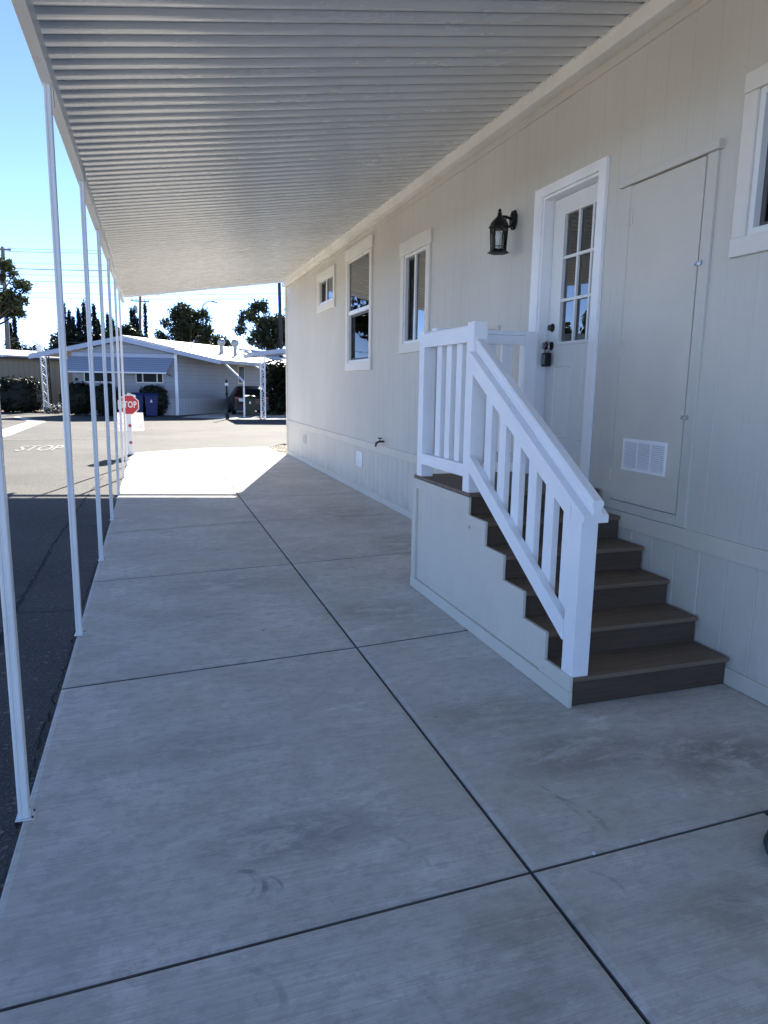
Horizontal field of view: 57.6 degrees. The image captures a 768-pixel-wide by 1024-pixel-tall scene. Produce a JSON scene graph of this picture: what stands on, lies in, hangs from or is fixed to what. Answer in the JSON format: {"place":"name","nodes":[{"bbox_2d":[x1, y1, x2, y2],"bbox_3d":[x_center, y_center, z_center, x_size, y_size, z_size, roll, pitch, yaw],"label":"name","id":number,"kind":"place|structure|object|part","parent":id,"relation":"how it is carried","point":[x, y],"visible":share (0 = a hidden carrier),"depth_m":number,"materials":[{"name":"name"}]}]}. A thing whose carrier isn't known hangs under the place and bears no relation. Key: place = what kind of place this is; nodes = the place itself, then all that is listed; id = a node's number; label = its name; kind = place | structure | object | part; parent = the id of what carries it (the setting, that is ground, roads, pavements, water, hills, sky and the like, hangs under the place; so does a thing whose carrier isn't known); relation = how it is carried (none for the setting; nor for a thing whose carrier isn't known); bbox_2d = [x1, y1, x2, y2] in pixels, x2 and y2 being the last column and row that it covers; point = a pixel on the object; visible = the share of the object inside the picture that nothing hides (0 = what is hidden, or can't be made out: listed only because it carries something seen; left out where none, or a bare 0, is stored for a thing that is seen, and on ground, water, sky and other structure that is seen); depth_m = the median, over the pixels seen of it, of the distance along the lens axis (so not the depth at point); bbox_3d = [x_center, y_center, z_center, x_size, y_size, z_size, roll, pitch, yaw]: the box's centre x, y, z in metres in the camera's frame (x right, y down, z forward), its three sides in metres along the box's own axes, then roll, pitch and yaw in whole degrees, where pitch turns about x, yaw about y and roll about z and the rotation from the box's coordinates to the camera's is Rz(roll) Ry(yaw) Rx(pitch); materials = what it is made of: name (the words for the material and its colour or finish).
{"place":"outdoors","nodes":[
{"label":"outdoors","id":0,"kind":"place"},
{"bbox_2d":[0,412,285,897],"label":"road","id":1,"kind":"structure","parent":0,"point":[37,494],"depth_m":7.85,"materials":[{"name":"grey asphalt"}]},
{"bbox_2d":[2,417,45,436],"bbox_3d":[-13.165,-2.868,23.892,1.894,0.001,16.843,-3,11,-18],"label":"street gutter","id":2,"kind":"object","parent":1,"relation":"on","point":[18,428],"visible":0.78,"depth_m":24.89,"materials":[{"name":"concrete"}]},
{"bbox_2d":[14,445,63,450],"bbox_3d":[-8.343,-1.555,16.979,0.970,0.002,1.440,-3,11,-18],"label":"street lettering","id":3,"kind":"object","parent":1,"relation":"on","point":[22,448],"visible":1,"depth_m":17.03,"materials":[{"name":"paint"}]},
{"bbox_2d":[0,476,115,828],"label":"road crack","id":4,"kind":"object","parent":1,"relation":"on","point":[1,640],"visible":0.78,"depth_m":5.03,"materials":[{"name":"black asphalt"}]},
{"bbox_2d":[117,393,144,455],"bbox_3d":[-5.592,-1.936,15.447,0.555,1.385,0.100,-3,11,-18],"label":"stop sign","id":5,"kind":"object","parent":1,"relation":"on","point":[134,421],"visible":0.84,"depth_m":15.42,"materials":[{"name":"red metal"}]},
{"bbox_2d":[130,392,144,415],"bbox_3d":[-11.784,-5.141,33.389,0.629,1.116,0.725,-3,11,-18],"label":"recycling bin","id":6,"kind":"object","parent":1,"relation":"on","point":[139,396],"visible":0.5,"depth_m":33.14,"materials":[{"name":"blue plastic"}]},
{"bbox_2d":[144,393,158,415],"bbox_3d":[-11.114,-5.124,33.402,0.629,1.096,0.725,-3,11,-18],"label":"recycling bin","id":7,"kind":"object","parent":1,"relation":"on","point":[151,402],"visible":1,"depth_m":33.13,"materials":[{"name":"blue plastic"}]},
{"bbox_2d":[28,335,285,416],"bbox_3d":[-11.144,-8.079,41.591,12.266,4.032,19.051,3,10,10],"label":"neighbour home","id":8,"kind":"object","parent":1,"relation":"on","point":[191,377],"visible":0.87,"depth_m":34.85,"materials":[{"name":"white paint"}]},
{"bbox_2d":[83,373,111,382],"bbox_3d":[-13.868,-6.569,33.991,1.377,0.540,0.222,-2,11,-17],"label":"window","id":9,"kind":"structure","parent":8,"relation":"in","point":[98,377],"depth_m":33.99,"materials":[{"name":"glass"}]},
{"bbox_2d":[135,373,163,382],"bbox_3d":[-11.541,-6.611,34.407,1.308,0.540,0.212,-2,11,-17],"label":"window","id":10,"kind":"structure","parent":8,"relation":"in","point":[140,378],"depth_m":34.41,"materials":[{"name":"glass"}]},
{"bbox_2d":[237,365,244,383],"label":"window","id":11,"kind":"structure","parent":8,"relation":"in","point":[240,369],"depth_m":40.76,"materials":[{"name":"grey glass"}]},
{"bbox_2d":[224,379,228,418],"bbox_3d":[-7.143,-5.128,31.774,0.185,1.801,0.185,-3,11,-18],"label":"lamp post","id":12,"kind":"object","parent":1,"relation":"on","point":[226,382],"visible":1,"depth_m":31.75,"materials":[{"name":"black metal"}]},
{"bbox_2d":[0,0,285,355],"label":"sky","id":13,"kind":"structure","parent":0,"point":[25,211],"materials":[{"name":"blue"}]},
{"bbox_2d":[1,410,286,453],"bbox_3d":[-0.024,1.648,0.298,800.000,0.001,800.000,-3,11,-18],"label":"ground","id":14,"kind":"structure","parent":0,"point":[41,411],"depth_m":37.69,"materials":[{"name":"grey concrete"}]},
{"bbox_2d":[0,246,10,356],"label":"utility pole","id":15,"kind":"object","parent":14,"relation":"on","point":[6,324],"visible":0.3,"depth_m":52.13,"materials":[{"name":"brown wood"}]},
{"bbox_2d":[11,280,97,282],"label":"power line","id":16,"kind":"object","parent":15,"relation":"attached to","point":[52,281],"visible":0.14,"depth_m":51.49,"materials":[{"name":"black metal"}]},
{"bbox_2d":[7,248,102,250],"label":"power line","id":17,"kind":"object","parent":15,"relation":"attached to","point":[51,249],"visible":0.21,"depth_m":51.11,"materials":[{"name":"black metal"}]},
{"bbox_2d":[8,251,103,253],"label":"power line","id":18,"kind":"object","parent":15,"relation":"attached to","point":[47,252],"visible":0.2,"depth_m":51.16,"materials":[{"name":"black metal"}]},
{"bbox_2d":[16,268,106,270],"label":"power line","id":19,"kind":"object","parent":15,"relation":"attached to","point":[53,269],"visible":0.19,"depth_m":51.32,"materials":[{"name":"black metal"}]},
{"bbox_2d":[16,341,248,343],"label":"power line","id":20,"kind":"object","parent":15,"relation":"attached to","point":[85,342],"visible":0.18,"depth_m":56.79,"materials":[{"name":"black metal"}]},
{"bbox_2d":[32,292,284,294],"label":"power line","id":21,"kind":"object","parent":15,"relation":"attached to","point":[210,294],"visible":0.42,"depth_m":50.46,"materials":[{"name":"black metal"}]},
{"bbox_2d":[35,297,284,299],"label":"power line","id":22,"kind":"object","parent":15,"relation":"attached to","point":[146,299],"visible":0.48,"depth_m":51.06,"materials":[{"name":"black metal"}]},
{"bbox_2d":[9,322,13,347],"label":"cypress tree","id":23,"kind":"object","parent":14,"relation":"on","point":[10,330],"visible":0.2,"depth_m":69.72,"materials":[{"name":"green plant"}]},
{"bbox_2d":[11,317,19,343],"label":"cypress tree","id":24,"kind":"object","parent":14,"relation":"on","point":[15,328],"visible":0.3,"depth_m":69.82,"materials":[{"name":"green plant"}]},
{"bbox_2d":[0,255,33,324],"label":"eucalyptus tree","id":25,"kind":"object","parent":14,"relation":"on","point":[11,303],"visible":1,"depth_m":42.91,"materials":[{"name":"green plant"}]},
{"bbox_2d":[0,375,42,412],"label":"box hedge","id":26,"kind":"object","parent":14,"relation":"on","point":[20,394],"visible":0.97,"depth_m":35.73,"materials":[{"name":"green plant"}]},
{"bbox_2d":[2,336,58,356],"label":"shrub row","id":27,"kind":"object","parent":14,"relation":"on","point":[15,346],"visible":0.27,"depth_m":63.44,"materials":[{"name":"green plant"}]},
{"bbox_2d":[0,346,72,409],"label":"tan home","id":28,"kind":"object","parent":14,"relation":"on","point":[18,363],"visible":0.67,"depth_m":38.90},
{"bbox_2d":[41,402,62,413],"bbox_3d":[-16.578,-5.241,35.441,1.395,0.726,0.783,-3,11,-18],"label":"flower bush","id":29,"kind":"object","parent":14,"relation":"on","point":[49,407],"visible":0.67,"depth_m":35.27,"materials":[{"name":"white plant"}]},
{"bbox_2d":[64,301,69,333],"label":"cypress tree","id":30,"kind":"object","parent":14,"relation":"on","point":[66,324],"visible":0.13,"depth_m":67.57,"materials":[{"name":"green plant"}]},
{"bbox_2d":[66,309,71,334],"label":"cypress tree","id":31,"kind":"object","parent":14,"relation":"on","point":[68,313],"visible":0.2,"depth_m":68.50,"materials":[{"name":"green plant"}]},
{"bbox_2d":[70,316,77,334],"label":"cypress tree","id":32,"kind":"object","parent":14,"relation":"on","point":[73,328],"visible":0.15,"depth_m":66.91,"materials":[{"name":"green plant"}]},
{"bbox_2d":[58,381,90,414],"bbox_3d":[-14.829,-5.476,33.955,1.723,1.811,1.751,7,12,32],"label":"round bush","id":33,"kind":"object","parent":14,"relation":"on","point":[79,399],"visible":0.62,"depth_m":33.49,"materials":[{"name":"green plant"}]},
{"bbox_2d":[48,329,106,345],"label":"tree belt","id":34,"kind":"object","parent":14,"relation":"on","point":[78,337],"visible":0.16,"depth_m":65.99,"materials":[{"name":"green plant"}]},
{"bbox_2d":[75,307,83,332],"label":"cypress tree","id":35,"kind":"object","parent":14,"relation":"on","point":[79,327],"visible":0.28,"depth_m":67.88,"materials":[{"name":"green plant"}]},
{"bbox_2d":[80,297,85,333],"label":"cypress tree","id":36,"kind":"object","parent":14,"relation":"on","point":[83,310],"visible":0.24,"depth_m":68.78,"materials":[{"name":"green plant"}]},
{"bbox_2d":[84,313,92,332],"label":"cypress tree","id":37,"kind":"object","parent":14,"relation":"on","point":[85,329],"visible":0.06,"depth_m":67.25,"materials":[{"name":"green plant"}]},
{"bbox_2d":[91,303,98,333],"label":"cypress tree","id":38,"kind":"object","parent":14,"relation":"on","point":[94,320],"visible":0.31,"depth_m":68.27,"materials":[{"name":"green plant"}]},
{"bbox_2d":[89,380,121,415],"bbox_3d":[-13.344,-5.441,33.626,1.520,1.775,1.476,-3,11,-18],"label":"round bush","id":39,"kind":"object","parent":14,"relation":"on","point":[99,398],"visible":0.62,"depth_m":33.20,"materials":[{"name":"green plant"}]},
{"bbox_2d":[105,312,109,328],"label":"cypress tree","id":40,"kind":"object","parent":14,"relation":"on","point":[107,321],"visible":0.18,"depth_m":68.67,"materials":[{"name":"green plant"}]},
{"bbox_2d":[100,322,149,338],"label":"tree belt","id":41,"kind":"object","parent":14,"relation":"on","point":[127,330],"visible":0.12,"depth_m":63.64,"materials":[{"name":"green plant"}]},
{"bbox_2d":[128,306,132,328],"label":"cypress tree","id":42,"kind":"object","parent":14,"relation":"on","point":[130,315],"visible":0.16,"depth_m":71.10,"materials":[{"name":"green plant"}]},
{"bbox_2d":[132,307,138,329],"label":"cypress tree","id":43,"kind":"object","parent":14,"relation":"on","point":[134,318],"visible":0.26,"depth_m":71.25,"materials":[{"name":"green plant"}]},
{"bbox_2d":[135,315,139,331],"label":"cypress tree","id":44,"kind":"object","parent":14,"relation":"on","point":[137,324],"visible":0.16,"depth_m":71.43,"materials":[{"name":"green plant"}]},
{"bbox_2d":[131,296,148,333],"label":"utility pole","id":45,"kind":"object","parent":14,"relation":"on","point":[140,311],"visible":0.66,"depth_m":73.06,"materials":[{"name":"wood"}]},
{"bbox_2d":[142,302,147,337],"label":"cypress tree","id":46,"kind":"object","parent":14,"relation":"on","point":[145,321],"visible":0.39,"depth_m":71.60,"materials":[{"name":"green plant"}]},
{"bbox_2d":[139,384,169,415],"bbox_3d":[-11.219,-5.416,34.077,1.576,1.672,0.993,-3,11,-18],"label":"round bush","id":47,"kind":"object","parent":14,"relation":"on","point":[163,401],"visible":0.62,"depth_m":33.87,"materials":[{"name":"green plant"}]},
{"bbox_2d":[154,301,214,344],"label":"broadleaf tree","id":48,"kind":"object","parent":14,"relation":"on","point":[187,327],"visible":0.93,"depth_m":53.71,"materials":[{"name":"green plant"}]},
{"bbox_2d":[208,334,232,346],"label":"broadleaf tree","id":49,"kind":"object","parent":14,"relation":"on","point":[215,338],"visible":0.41,"depth_m":58.27,"materials":[{"name":"green plant"}]},
{"bbox_2d":[232,298,284,350],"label":"broadleaf tree","id":50,"kind":"object","parent":14,"relation":"on","point":[264,334],"visible":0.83,"depth_m":47.77,"materials":[{"name":"green plant"}]},
{"bbox_2d":[261,360,285,414],"bbox_3d":[-2.793,-6.702,38.276,8.013,3.338,1.922,-3,11,-18],"label":"tall hedge","id":51,"kind":"object","parent":14,"relation":"on","point":[275,376],"visible":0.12,"depth_m":36.89,"materials":[{"name":"green plant"}]},
{"bbox_2d":[270,445,286,453],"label":"gravel","id":52,"kind":"structure","parent":14,"relation":"on","point":[278,447],"depth_m":17.89,"materials":[{"name":"white gravel"}]},
{"bbox_2d":[278,283,282,357],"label":"dark pole","id":53,"kind":"object","parent":14,"relation":"on","point":[280,318],"visible":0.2,"depth_m":45.61,"materials":[{"name":"metal"}]},
{"bbox_2d":[187,411,285,419],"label":"neighbour driveway","id":54,"kind":"structure","parent":0,"point":[238,415],"depth_m":34.58,"materials":[{"name":"concrete"}]},
{"bbox_2d":[225,386,268,413],"bbox_3d":[-7.496,-6.133,38.159,2.200,1.500,4.200,-3,11,-18],"label":"parked car","id":55,"kind":"object","parent":54,"relation":"on","point":[235,400],"visible":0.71,"depth_m":36.39,"materials":[{"name":"black metal"}]},
{"bbox_3d":[-6.911,-6.226,36.346,1.276,0.338,0.331,-3,11,-18],"label":"rear window","id":56,"kind":"part","parent":55,"relation":"part of","materials":[{"name":"black glass"}]},
{"bbox_2d":[243,395,255,415],"bbox_3d":[-6.721,-5.298,34.888,0.577,1.036,0.664,-3,11,-18],"label":"yard bin","id":57,"kind":"object","parent":54,"relation":"on","point":[249,405],"visible":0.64,"depth_m":34.63,"materials":[{"name":"green plastic"}]},
{"bbox_2d":[244,348,285,418],"bbox_3d":[-4.008,-6.840,35.767,5.930,3.863,5.300,-3,11,-18],"label":"neighbour carport","id":58,"kind":"object","parent":54,"relation":"on","point":[266,353],"visible":0.3,"depth_m":32.58,"materials":[{"name":"white metal"}]},
{"bbox_2d":[0,447,767,1023],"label":"driveway","id":59,"kind":"structure","parent":0,"point":[310,755],"depth_m":2.68,"materials":[{"name":"concrete"}]},
{"bbox_2d":[0,0,692,821],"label":"carport","id":60,"kind":"object","parent":59,"relation":"on","point":[214,144],"visible":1,"depth_m":4.93,"materials":[{"name":"metal"}]},
{"bbox_2d":[285,0,767,705],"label":"mobile home","id":61,"kind":"object","parent":59,"relation":"on","point":[627,276],"visible":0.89,"depth_m":4.53,"materials":[{"name":"beige"}]},
{"bbox_2d":[317,264,335,313],"bbox_3d":[-0.966,-3.836,12.110,0.117,0.670,1.300,-3,11,-18],"label":"window","id":62,"kind":"structure","parent":61,"relation":"in","point":[326,280],"depth_m":12.08,"materials":[{"name":"white metal"}]},
{"bbox_2d":[345,234,373,370],"bbox_3d":[-0.342,-3.006,10.305,0.117,1.805,1.420,-3,11,-18],"label":"window","id":63,"kind":"structure","parent":61,"relation":"in","point":[359,258],"depth_m":10.31,"materials":[{"name":"white metal"}]},
{"bbox_2d":[398,227,432,353],"bbox_3d":[0.390,-2.517,8.119,0.117,1.290,1.010,-3,11,-18],"label":"window","id":64,"kind":"structure","parent":61,"relation":"in","point":[414,253],"depth_m":8.13,"materials":[{"name":"white metal"}]},
{"bbox_2d":[487,209,517,254],"bbox_3d":[0.991,-2.333,5.817,0.156,0.373,0.302,10,14,41],"label":"wall lantern","id":65,"kind":"object","parent":61,"relation":"attached to","point":[499,223],"depth_m":5.77,"materials":[{"name":"black metal"}]},
{"bbox_2d":[542,183,597,468],"bbox_3d":[1.407,-1.326,5.276,0.113,2.074,0.682,-3,11,-18],"label":"door","id":66,"kind":"structure","parent":61,"relation":"in","point":[575,213],"depth_m":5.30,"materials":[{"name":"white wood"}]},
{"bbox_2d":[541,341,550,366],"bbox_3d":[1.289,-1.258,5.549,0.048,0.200,0.076,-3,11,-18],"label":"lockbox","id":67,"kind":"object","parent":66,"relation":"hanging from","point":[546,359],"visible":1,"depth_m":5.53,"materials":[{"name":"black metal"}]},
{"bbox_2d":[608,156,707,513],"bbox_3d":[1.671,-1.023,4.299,0.062,1.995,0.702,-3,11,-18],"label":"cupboard door","id":68,"kind":"structure","parent":61,"relation":"in","point":[665,215],"depth_m":4.24,"materials":[{"name":"paint"}]},
{"bbox_2d":[728,63,767,257],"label":"window","id":69,"kind":"structure","parent":61,"relation":"in","point":[749,235],"depth_m":3.54,"materials":[{"name":"white metal"}]},
{"bbox_2d":[410,321,728,707],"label":"porch stairs","id":70,"kind":"structure","parent":59,"relation":"on","point":[529,566],"depth_m":4.17,"materials":[{"name":"beige wood"}]},
{"bbox_2d":[763,830,767,854],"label":"garden hose","id":71,"kind":"object","parent":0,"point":[765,841],"visible":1,"depth_m":2.46,"materials":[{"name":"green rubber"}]}
]}

